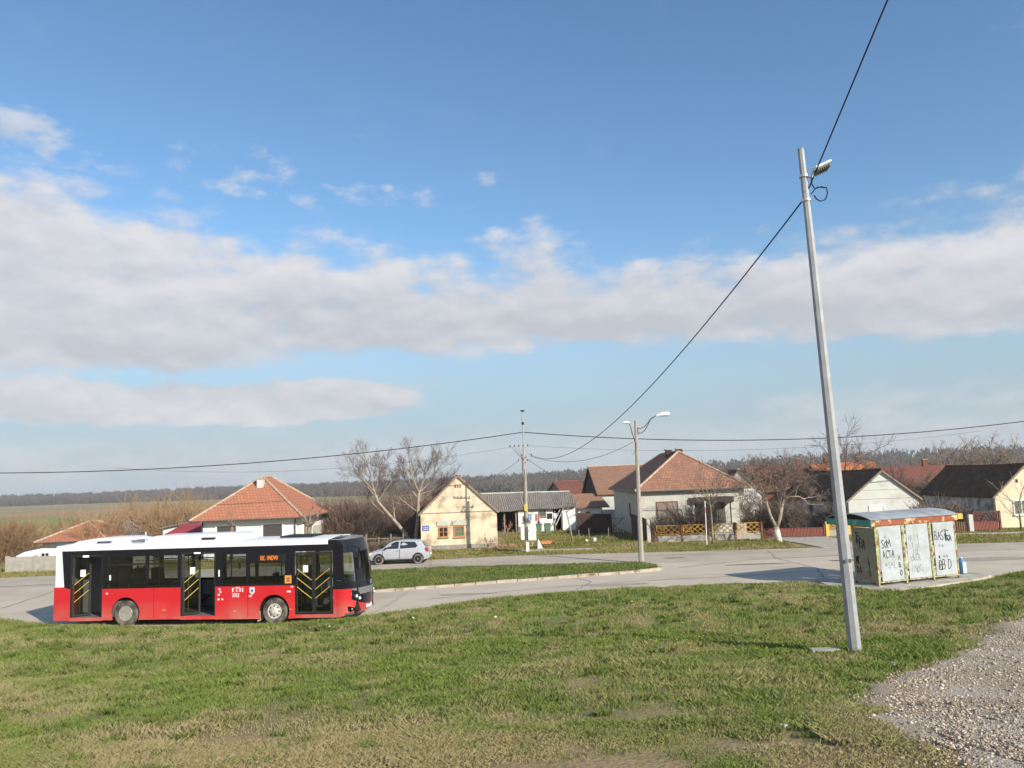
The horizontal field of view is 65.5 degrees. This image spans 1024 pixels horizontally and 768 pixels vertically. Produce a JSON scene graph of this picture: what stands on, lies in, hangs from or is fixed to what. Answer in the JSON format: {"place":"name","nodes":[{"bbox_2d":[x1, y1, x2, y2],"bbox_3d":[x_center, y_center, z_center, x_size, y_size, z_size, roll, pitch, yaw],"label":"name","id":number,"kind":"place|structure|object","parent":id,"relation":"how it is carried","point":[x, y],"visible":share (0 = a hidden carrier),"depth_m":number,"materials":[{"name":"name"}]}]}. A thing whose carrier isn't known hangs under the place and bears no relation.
{"place":"outdoors","nodes":[
{"label":"outdoors","id":0,"kind":"place"},
{"bbox_2d":[0,516,102,534],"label":"green field","id":1,"kind":"structure","parent":0,"point":[60,520],"depth_m":352.19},
{"bbox_2d":[0,501,369,518],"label":"brown field","id":2,"kind":"structure","parent":0,"point":[35,514],"depth_m":481.58,"materials":[{"name":"soil"}]},
{"bbox_2d":[0,615,1023,747],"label":"bank grass","id":3,"kind":"structure","parent":0,"point":[216,676],"depth_m":10.86,"materials":[{"name":"plant"}]},
{"bbox_2d":[0,570,1023,674],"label":"bank grass","id":4,"kind":"structure","parent":0,"point":[500,611],"depth_m":22.43,"materials":[{"name":"plant"}]},
{"bbox_2d":[0,491,1023,767],"bbox_3d":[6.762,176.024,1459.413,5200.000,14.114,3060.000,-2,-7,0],"label":"ground","id":5,"kind":"structure","parent":0,"point":[652,759],"depth_m":9.14,"materials":[{"name":"plant"}]},
{"bbox_2d":[0,511,42,563],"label":"shrub","id":6,"kind":"object","parent":5,"relation":"on","point":[13,538],"visible":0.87,"depth_m":73.30,"materials":[{"name":"plant"}]},
{"bbox_2d":[0,510,62,557],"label":"shrub","id":7,"kind":"object","parent":5,"relation":"on","point":[31,544],"visible":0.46,"depth_m":75.28,"materials":[{"name":"plant"}]},
{"bbox_2d":[13,543,73,556],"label":"garden shed","id":8,"kind":"structure","parent":5,"relation":"on","point":[48,550],"depth_m":61.07,"materials":[{"name":"white paint"}]},
{"bbox_2d":[37,503,118,544],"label":"shrub","id":9,"kind":"object","parent":5,"relation":"on","point":[56,529],"visible":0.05,"depth_m":84.42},
{"bbox_2d":[5,555,152,572],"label":"concrete wall","id":10,"kind":"structure","parent":5,"relation":"on","point":[35,563],"depth_m":54.43,"materials":[{"name":"concrete"}]},
{"bbox_2d":[33,520,126,545],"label":"farmhouse","id":11,"kind":"object","parent":5,"relation":"on","point":[64,536],"visible":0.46,"depth_m":71.58,"materials":[{"name":"tile"}]},
{"bbox_2d":[59,504,136,539],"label":"shrub","id":12,"kind":"object","parent":5,"relation":"on","point":[114,525],"visible":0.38,"depth_m":72.99,"materials":[{"name":"plant"}]},
{"bbox_2d":[116,516,158,557],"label":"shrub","id":13,"kind":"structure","parent":5,"relation":"on","point":[132,526],"depth_m":76.44,"materials":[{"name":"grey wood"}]},
{"bbox_2d":[105,494,180,526],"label":"shrub","id":14,"kind":"object","parent":5,"relation":"on","point":[139,513],"visible":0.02,"depth_m":79.38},
{"bbox_2d":[101,487,202,534],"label":"shrub","id":15,"kind":"object","parent":5,"relation":"on","point":[134,512],"visible":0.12,"depth_m":77.64,"materials":[{"name":"plant"}]},
{"bbox_2d":[118,482,212,536],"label":"shrub","id":16,"kind":"object","parent":5,"relation":"on","point":[158,532],"visible":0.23,"depth_m":73.16,"materials":[{"name":"plant"}]},
{"bbox_2d":[120,483,218,528],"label":"shrub","id":17,"kind":"object","parent":5,"relation":"on","point":[170,505],"visible":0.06,"depth_m":80.16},
{"bbox_2d":[131,501,209,536],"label":"shrub","id":18,"kind":"object","parent":5,"relation":"on","point":[150,528],"visible":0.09,"depth_m":75.42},
{"bbox_2d":[159,522,201,534],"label":"outbuilding","id":19,"kind":"structure","parent":5,"relation":"on","point":[167,529],"depth_m":65.16,"materials":[{"name":"white paint"}]},
{"bbox_2d":[164,523,201,560],"bbox_3d":[-24.657,12.730,60.814,3.200,4.050,3.300,-2,-7,-1],"label":"lean to","id":20,"kind":"object","parent":5,"relation":"on","point":[190,528],"visible":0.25,"depth_m":60.70,"materials":[{"name":"red metal"}]},
{"bbox_2d":[226,511,235,564],"bbox_3d":[-19.203,10.479,54.213,0.753,3.960,0.369,-3,-7,10],"label":"pollard tree","id":21,"kind":"object","parent":5,"relation":"on","point":[231,524],"visible":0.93,"depth_m":54.26,"materials":[{"name":"brown plant"}]},
{"bbox_2d":[188,476,333,559],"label":"white house","id":22,"kind":"structure","parent":5,"relation":"on","point":[262,506],"depth_m":58.88,"materials":[{"name":"paint"}]},
{"bbox_2d":[215,524,237,531],"bbox_3d":[-20.875,10.912,58.212,1.770,1.280,0.150,-2,-7,-1],"label":"window","id":23,"kind":"structure","parent":22,"relation":"in","point":[218,528],"depth_m":58.26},
{"bbox_2d":[261,522,283,536],"bbox_3d":[-17.520,10.792,58.280,1.770,1.280,0.150,-2,-7,-1],"label":"window","id":24,"kind":"structure","parent":22,"relation":"in","point":[277,528],"depth_m":58.32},
{"bbox_2d":[298,506,321,561],"bbox_3d":[-13.728,10.310,54.282,1.545,3.895,0.814,-4,-7,16],"label":"pollard tree","id":25,"kind":"object","parent":5,"relation":"on","point":[307,524],"visible":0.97,"depth_m":54.22,"materials":[{"name":"brown plant"}]},
{"bbox_2d":[318,493,375,519],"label":"shrub","id":26,"kind":"object","parent":5,"relation":"on","point":[345,504],"visible":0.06,"depth_m":76.78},
{"bbox_2d":[315,489,385,536],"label":"shrub","id":27,"kind":"object","parent":5,"relation":"on","point":[332,527],"visible":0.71,"depth_m":66.66,"materials":[{"name":"plant"}]},
{"bbox_2d":[343,489,387,534],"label":"shrub","id":28,"kind":"object","parent":5,"relation":"on","point":[368,506],"visible":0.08,"depth_m":81.50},
{"bbox_2d":[344,494,399,541],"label":"shrub","id":29,"kind":"object","parent":5,"relation":"on","point":[379,525],"visible":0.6,"depth_m":70.15,"materials":[{"name":"plant"}]},
{"bbox_2d":[367,537,385,551],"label":"shrub","id":30,"kind":"object","parent":5,"relation":"on","point":[373,545],"visible":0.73,"depth_m":59.55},
{"bbox_2d":[372,487,420,532],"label":"shrub","id":31,"kind":"object","parent":5,"relation":"on","point":[394,504],"visible":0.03,"depth_m":81.12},
{"bbox_2d":[334,435,462,538],"bbox_3d":[-8.940,8.677,64.121,10.258,9.275,4.300,-2,-7,0],"label":"walnut tree","id":32,"kind":"object","parent":5,"relation":"on","point":[404,473],"visible":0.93,"depth_m":63.63,"materials":[{"name":"brown plant"}]},
{"bbox_2d":[384,501,422,536],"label":"shrub","id":33,"kind":"object","parent":5,"relation":"on","point":[401,520],"visible":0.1,"depth_m":72.13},
{"bbox_2d":[372,481,435,533],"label":"shrub","id":34,"kind":"object","parent":5,"relation":"on","point":[424,503],"visible":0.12,"depth_m":73.59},
{"bbox_2d":[385,498,428,538],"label":"shrub","id":35,"kind":"object","parent":5,"relation":"on","point":[399,520],"visible":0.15,"depth_m":69.24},
{"bbox_2d":[395,496,422,538],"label":"shrub","id":36,"kind":"object","parent":5,"relation":"on","point":[411,521],"visible":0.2,"depth_m":67.18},
{"bbox_2d":[418,473,498,549],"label":"cottage","id":37,"kind":"structure","parent":5,"relation":"on","point":[457,512],"depth_m":60.19,"materials":[{"name":"beige paint"}]},
{"bbox_2d":[438,526,448,537],"bbox_3d":[-5.169,11.168,59.938,0.860,0.860,0.150,-2,-7,-5],"label":"window","id":38,"kind":"structure","parent":37,"relation":"in","point":[442,531],"depth_m":59.95,"materials":[{"name":"orange wood"}]},
{"bbox_2d":[453,525,465,537],"bbox_3d":[-3.977,11.133,60.033,0.940,0.900,0.150,-2,-7,-5],"label":"window","id":39,"kind":"structure","parent":37,"relation":"in","point":[459,531],"depth_m":60.05,"materials":[{"name":"orange wood"}]},
{"bbox_2d":[0,699,963,767],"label":"bank grass","id":40,"kind":"structure","parent":5,"relation":"on","point":[108,754],"depth_m":6.85,"materials":[{"name":"plant"}]},
{"bbox_2d":[0,581,1023,767],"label":"grass tufts","id":41,"kind":"object","parent":5,"relation":"on","point":[439,650],"visible":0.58,"depth_m":14.76,"materials":[{"name":"plant"}]},
{"bbox_2d":[0,444,1023,506],"bbox_3d":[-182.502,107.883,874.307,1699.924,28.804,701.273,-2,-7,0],"label":"forest","id":42,"kind":"object","parent":5,"relation":"on","point":[541,481],"visible":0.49,"depth_m":793.06,"materials":[{"name":"plant"}]},
{"bbox_2d":[0,548,1023,626],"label":"bus lane","id":43,"kind":"structure","parent":5,"relation":"on","point":[39,608],"depth_m":37.83,"materials":[{"name":"asphalt"}]},
{"bbox_2d":[53,531,374,625],"bbox_3d":[-11.568,7.523,31.555,12.531,3.515,2.640,-3,-7,8],"label":"city bus","id":44,"kind":"object","parent":43,"relation":"on","point":[99,579],"visible":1,"depth_m":30.64,"materials":[{"name":"metal"}]},
{"bbox_2d":[280,560,657,589],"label":"median grass","id":45,"kind":"structure","parent":43,"relation":"on","point":[407,577],"depth_m":42.22,"materials":[{"name":"plant"}]},
{"bbox_2d":[352,562,661,592],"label":"median kerb","id":46,"kind":"structure","parent":43,"relation":"on","point":[659,567],"depth_m":39.38,"materials":[{"name":"concrete"}]},
{"bbox_2d":[582,583,647,585],"bbox_3d":[4.791,9.296,36.912,3.092,0.001,0.775,-2,-7,0],"label":"road patch","id":47,"kind":"object","parent":43,"relation":"on","point":[616,584],"visible":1,"depth_m":36.93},
{"bbox_2d":[958,557,1023,560],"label":"road patch","id":48,"kind":"object","parent":43,"relation":"on","point":[989,558],"visible":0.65,"depth_m":41.11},
{"bbox_2d":[509,410,535,551],"bbox_3d":[0.714,6.856,55.370,1.640,10.101,0.492,-2,-7,0],"label":"utility pole","id":49,"kind":"object","parent":5,"relation":"on","point":[528,533],"visible":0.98,"depth_m":55.15,"materials":[{"name":"concrete"}]},
{"bbox_2d":[12,432,522,472],"bbox_3d":[-27.506,5.183,55.300,56.642,1.702,0.054,-2,-7,-1],"label":"cable","id":50,"kind":"object","parent":49,"relation":"attached to","point":[266,461],"visible":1,"depth_m":55.35,"materials":[{"name":"rubber"}]},
{"bbox_2d":[539,431,976,450],"bbox_3d":[17.640,4.229,56.766,33.138,0.865,0.014,-2,-7,-4],"label":"cable","id":51,"kind":"object","parent":49,"relation":"attached to","point":[750,449],"visible":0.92,"depth_m":56.45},
{"bbox_2d":[524,421,1023,440],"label":"cable","id":52,"kind":"object","parent":49,"relation":"attached to","point":[773,439],"visible":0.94,"depth_m":55.49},
{"bbox_2d":[480,491,577,531],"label":"long shed","id":53,"kind":"structure","parent":5,"relation":"on","point":[509,506],"depth_m":76.26,"materials":[{"name":"white paint"}]},
{"bbox_2d":[547,480,583,518],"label":"house","id":54,"kind":"structure","parent":5,"relation":"on","point":[574,486],"depth_m":106.65,"materials":[{"name":"red tile"}]},
{"bbox_2d":[555,493,583,540],"bbox_3d":[4.383,10.227,61.248,2.403,4.122,1.089,-2,-7,0],"label":"young tree","id":55,"kind":"object","parent":5,"relation":"on","point":[567,514],"visible":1,"depth_m":61.26,"materials":[{"name":"brown plant"}]},
{"bbox_2d":[572,493,609,524],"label":"shed","id":56,"kind":"structure","parent":5,"relation":"on","point":[591,502],"depth_m":80.08,"materials":[{"name":"white paint"}]},
{"bbox_2d":[577,513,611,533],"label":"brick wall","id":57,"kind":"structure","parent":5,"relation":"on","point":[594,523],"depth_m":69.25,"materials":[{"name":"brick"}]},
{"bbox_2d":[611,514,623,532],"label":"plank gate","id":58,"kind":"structure","parent":57,"relation":"attached to","point":[617,518],"depth_m":69.40,"materials":[{"name":"paint"}]},
{"bbox_2d":[582,464,642,523],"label":"tan roof house","id":59,"kind":"structure","parent":5,"relation":"on","point":[601,480],"depth_m":86.45,"materials":[{"name":"tile"}]},
{"bbox_2d":[631,514,650,541],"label":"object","id":60,"kind":"structure","parent":5,"relation":"on","point":[646,529],"depth_m":60.70,"materials":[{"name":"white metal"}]},
{"bbox_2d":[635,513,675,535],"bbox_3d":[11.047,11.027,61.017,3.042,2.178,3.187,3,-8,-37],"label":"shrub","id":61,"kind":"object","parent":5,"relation":"on","point":[658,522],"visible":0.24,"depth_m":60.70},
{"bbox_2d":[657,519,680,535],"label":"shrub","id":62,"kind":"object","parent":5,"relation":"on","point":[671,530],"visible":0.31,"depth_m":59.75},
{"bbox_2d":[608,448,750,533],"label":"porch house","id":63,"kind":"structure","parent":5,"relation":"on","point":[664,476],"depth_m":63.52,"materials":[{"name":"grey paint"}]},
{"bbox_2d":[656,501,678,519],"bbox_3d":[12.138,9.861,62.186,1.820,1.380,0.150,-2,-7,0],"label":"window","id":64,"kind":"structure","parent":63,"relation":"in","point":[660,506],"depth_m":62.23,"materials":[{"name":"brown wood"}]},
{"bbox_2d":[718,502,725,522],"bbox_3d":[16.840,10.708,63.805,0.550,2.400,0.078,-2,-7,0],"label":"door","id":65,"kind":"structure","parent":63,"relation":"in","point":[722,504],"depth_m":63.83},
{"bbox_2d":[659,510,702,534],"bbox_3d":[13.034,10.854,60.694,3.681,2.378,3.902,-1,-7,-13],"label":"shrub","id":66,"kind":"object","parent":5,"relation":"on","point":[682,520],"visible":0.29,"depth_m":60.08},
{"bbox_2d":[661,488,733,534],"bbox_3d":[14.167,10.023,61.098,5.600,4.136,5.563,-6,-8,28],"label":"shrub","id":67,"kind":"object","parent":5,"relation":"on","point":[692,517],"visible":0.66,"depth_m":60.13,"materials":[{"name":"plant"}]},
{"bbox_2d":[650,521,763,541],"bbox_3d":[14.332,11.069,58.878,8.300,1.520,0.320,-3,-7,3],"label":"lattice fence","id":68,"kind":"object","parent":5,"relation":"on","point":[734,534],"visible":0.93,"depth_m":58.83,"materials":[{"name":"brown wood"}]},
{"bbox_2d":[686,456,733,543],"bbox_3d":[13.938,8.110,55.803,3.613,6.307,1.836,-2,-7,0],"label":"sapling","id":69,"kind":"object","parent":5,"relation":"on","point":[710,505],"visible":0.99,"depth_m":55.66,"materials":[{"name":"brown plant"}]},
{"bbox_2d":[719,469,762,525],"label":"corrugated gable house","id":70,"kind":"structure","parent":5,"relation":"on","point":[734,474],"depth_m":71.25,"materials":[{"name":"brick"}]},
{"bbox_2d":[736,494,787,532],"bbox_3d":[19.970,10.581,65.190,5.380,3.807,4.900,-4,-7,18],"label":"shrub","id":71,"kind":"object","parent":5,"relation":"on","point":[749,515],"visible":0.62,"depth_m":64.21,"materials":[{"name":"plant"}]},
{"bbox_2d":[746,474,786,513],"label":"brick house","id":72,"kind":"structure","parent":5,"relation":"on","point":[756,484],"depth_m":77.20,"materials":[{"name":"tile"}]},
{"bbox_2d":[706,448,832,542],"bbox_3d":[17.995,7.762,55.544,8.822,6.817,4.553,-3,-7,7],"label":"fruit tree","id":73,"kind":"object","parent":5,"relation":"on","point":[789,472],"visible":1,"depth_m":55.40,"materials":[{"name":"brown plant"}]},
{"bbox_2d":[744,458,812,506],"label":"bare tree","id":74,"kind":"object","parent":5,"relation":"on","point":[783,466],"depth_m":102.10,"materials":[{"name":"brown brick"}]},
{"bbox_2d":[758,494,815,531],"bbox_3d":[21.869,10.419,63.074,3.999,3.332,4.934,-1,-7,-10],"label":"shrub","id":75,"kind":"object","parent":5,"relation":"on","point":[790,520],"visible":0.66,"depth_m":62.40,"materials":[{"name":"plant"}]},
{"bbox_2d":[763,524,825,536],"bbox_3d":[20.635,10.923,58.322,4.420,1.200,0.120,-4,-7,11],"label":"fence","id":76,"kind":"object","parent":5,"relation":"on","point":[809,531],"depth_m":58.26,"materials":[{"name":"metal"}]},
{"bbox_2d":[803,506,833,527],"bbox_3d":[24.470,10.613,62.557,2.875,2.386,3.583,1,-7,-24],"label":"shrub","id":77,"kind":"object","parent":5,"relation":"on","point":[820,520],"visible":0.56,"depth_m":62.56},
{"bbox_2d":[809,647,840,652],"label":"concrete slab","id":78,"kind":"structure","parent":5,"relation":"on","point":[829,649],"depth_m":11.99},
{"bbox_2d":[797,147,861,653],"bbox_3d":[5.047,0.255,12.288,0.510,8.185,0.292,-4,-7,0],"label":"steel pole","id":79,"kind":"object","parent":5,"relation":"on","point":[850,603],"visible":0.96,"depth_m":12.23,"materials":[{"name":"metal"}]},
{"bbox_2d":[530,202,801,458],"bbox_3d":[2.942,1.275,34.172,0.024,3.335,43.771,-2,-7,-5],"label":"cable","id":80,"kind":"object","parent":79,"relation":"attached to","point":[703,325],"visible":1,"depth_m":17.18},
{"bbox_2d":[808,0,887,188],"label":"cable","id":81,"kind":"object","parent":79,"relation":"attached to","point":[849,89],"visible":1,"depth_m":10.73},
{"bbox_2d":[798,413,896,470],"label":"bare tree","id":82,"kind":"object","parent":5,"relation":"on","point":[860,461],"visible":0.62,"depth_m":97.43,"materials":[{"name":"brown plant"}]},
{"bbox_2d":[824,522,872,536],"bbox_3d":[24.521,10.501,57.934,3.420,1.650,0.320,-2,-7,2],"label":"lattice fence","id":83,"kind":"object","parent":5,"relation":"on","point":[830,529],"visible":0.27,"depth_m":57.84,"materials":[{"name":"wood"}]},
{"bbox_2d":[782,468,922,530],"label":"white gable house","id":84,"kind":"structure","parent":5,"relation":"on","point":[871,490],"depth_m":60.40,"materials":[{"name":"paint"}]},
{"bbox_2d":[869,505,884,511],"bbox_3d":[27.558,9.630,60.124,1.270,0.980,0.150,-2,-7,0],"label":"window","id":85,"kind":"structure","parent":84,"relation":"in","point":[871,507],"depth_m":60.17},
{"bbox_2d":[840,456,875,469],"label":"orange roof house","id":86,"kind":"structure","parent":5,"relation":"on","point":[848,468],"depth_m":111.67,"materials":[{"name":"tile"}]},
{"bbox_2d":[849,458,924,489],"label":"shrub","id":87,"kind":"object","parent":5,"relation":"on","point":[902,478],"visible":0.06,"depth_m":91.11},
{"bbox_2d":[863,459,951,506],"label":"brown roof house","id":88,"kind":"structure","parent":5,"relation":"on","point":[912,470],"depth_m":97.15,"materials":[{"name":"tile"}]},
{"bbox_2d":[894,469,935,504],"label":"shrub","id":89,"kind":"object","parent":5,"relation":"on","point":[922,484],"visible":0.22,"depth_m":92.03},
{"bbox_2d":[912,521,967,531],"bbox_3d":[30.996,10.388,57.889,4.150,0.770,0.067,-2,-7,2],"label":"picket fence","id":90,"kind":"object","parent":5,"relation":"on","point":[964,525],"visible":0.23,"depth_m":57.80,"materials":[{"name":"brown wood"}]},
{"bbox_2d":[911,492,975,522],"bbox_3d":[31.938,9.701,59.686,4.922,3.213,3.924,-1,-7,-12],"label":"shrub","id":91,"kind":"object","parent":5,"relation":"on","point":[955,507],"visible":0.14,"depth_m":59.28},
{"bbox_2d":[911,441,978,465],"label":"bare tree","id":92,"kind":"object","parent":5,"relation":"on","point":[951,459],"visible":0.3,"depth_m":104.30,"materials":[{"name":"brown plant"}]},
{"bbox_2d":[927,435,989,464],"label":"bare tree","id":93,"kind":"object","parent":5,"relation":"on","point":[976,460],"visible":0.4,"depth_m":104.87,"materials":[{"name":"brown plant"}]},
{"bbox_2d":[932,500,984,529],"bbox_3d":[33.149,9.953,60.109,3.532,2.555,4.273,3,-9,-39],"label":"shrub","id":94,"kind":"object","parent":5,"relation":"on","point":[963,511],"visible":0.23,"depth_m":59.16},
{"bbox_2d":[919,463,1023,527],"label":"yellow gable house","id":95,"kind":"structure","parent":5,"relation":"on","point":[967,484],"depth_m":62.79,"materials":[{"name":"paint"}]},
{"bbox_2d":[1012,500,1023,515],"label":"window","id":96,"kind":"structure","parent":95,"relation":"in","point":[1015,502],"depth_m":59.93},
{"bbox_2d":[947,430,1014,464],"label":"bare tree","id":97,"kind":"object","parent":5,"relation":"on","point":[999,457],"visible":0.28,"depth_m":105.23,"materials":[{"name":"brown plant"}]},
{"bbox_2d":[969,433,1023,464],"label":"bare tree","id":98,"kind":"object","parent":5,"relation":"on","point":[999,451],"visible":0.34,"depth_m":106.89,"materials":[{"name":"brown plant"}]},
{"bbox_2d":[987,478,1023,530],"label":"bare tree","id":99,"kind":"object","parent":5,"relation":"on","point":[1019,518],"visible":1,"depth_m":56.99,"materials":[{"name":"brown plant"}]},
{"bbox_2d":[0,542,1023,587],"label":"road","id":100,"kind":"structure","parent":0,"point":[43,581],"depth_m":48.49,"materials":[{"name":"asphalt"}]},
{"bbox_2d":[369,539,431,564],"bbox_3d":[-7.114,10.583,50.693,3.930,1.590,1.940,-2,-7,1],"label":"hatchback car","id":101,"kind":"object","parent":100,"relation":"on","point":[417,551],"visible":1,"depth_m":49.89,"materials":[{"name":"silver metal"}]},
{"bbox_2d":[623,412,668,561],"bbox_3d":[7.974,5.935,45.986,2.720,8.581,0.320,-2,-7,0],"label":"street lamp","id":102,"kind":"object","parent":100,"relation":"on","point":[640,529],"visible":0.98,"depth_m":45.90,"materials":[{"name":"concrete"}]},
{"bbox_2d":[0,527,1023,577],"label":"verge grass","id":103,"kind":"structure","parent":0,"point":[694,546],"depth_m":53.99,"materials":[{"name":"plant"}]},
{"bbox_2d":[966,511,1001,531],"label":"lattice gate","id":104,"kind":"structure","parent":103,"relation":"on","point":[983,525],"depth_m":57.70,"materials":[{"name":"metal"}]},
{"bbox_2d":[0,0,1023,496],"label":"sky","id":105,"kind":"structure","parent":0,"point":[232,231],"materials":[{"name":"blue"}]},
{"bbox_2d":[518,548,591,551],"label":"pavement","id":106,"kind":"structure","parent":0,"point":[555,549],"depth_m":55.44,"materials":[{"name":"concrete"}]},
{"bbox_2d":[501,528,647,548],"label":"yard grass","id":107,"kind":"structure","parent":0,"point":[563,537],"depth_m":63.07,"materials":[{"name":"plant"}]},
{"bbox_2d":[770,536,852,547],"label":"driveway","id":108,"kind":"structure","parent":0,"point":[822,541],"depth_m":54.59,"materials":[{"name":"concrete"}]},
{"bbox_2d":[814,572,991,590],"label":"shelter pavement","id":109,"kind":"structure","parent":0,"point":[945,581],"depth_m":33.65,"materials":[{"name":"concrete"}]},
{"bbox_2d":[825,508,962,586],"bbox_3d":[16.684,7.021,34.828,4.940,2.945,2.620,0,-7,-21],"label":"bus shelter","id":110,"kind":"object","parent":109,"relation":"on","point":[937,528],"visible":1,"depth_m":33.68,"materials":[{"name":"metal"}]},
{"bbox_2d":[843,612,1023,767],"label":"gravel track","id":111,"kind":"structure","parent":0,"point":[883,689],"depth_m":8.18,"materials":[{"name":"gravel"}]},
{"bbox_2d":[958,557,966,573],"bbox_3d":[20.076,8.097,35.548,0.330,0.720,0.342,-2,-7,0],"label":"water drum","id":112,"kind":"object","parent":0,"point":[962,566],"visible":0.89,"depth_m":35.41,"materials":[{"name":"blue plastic"}]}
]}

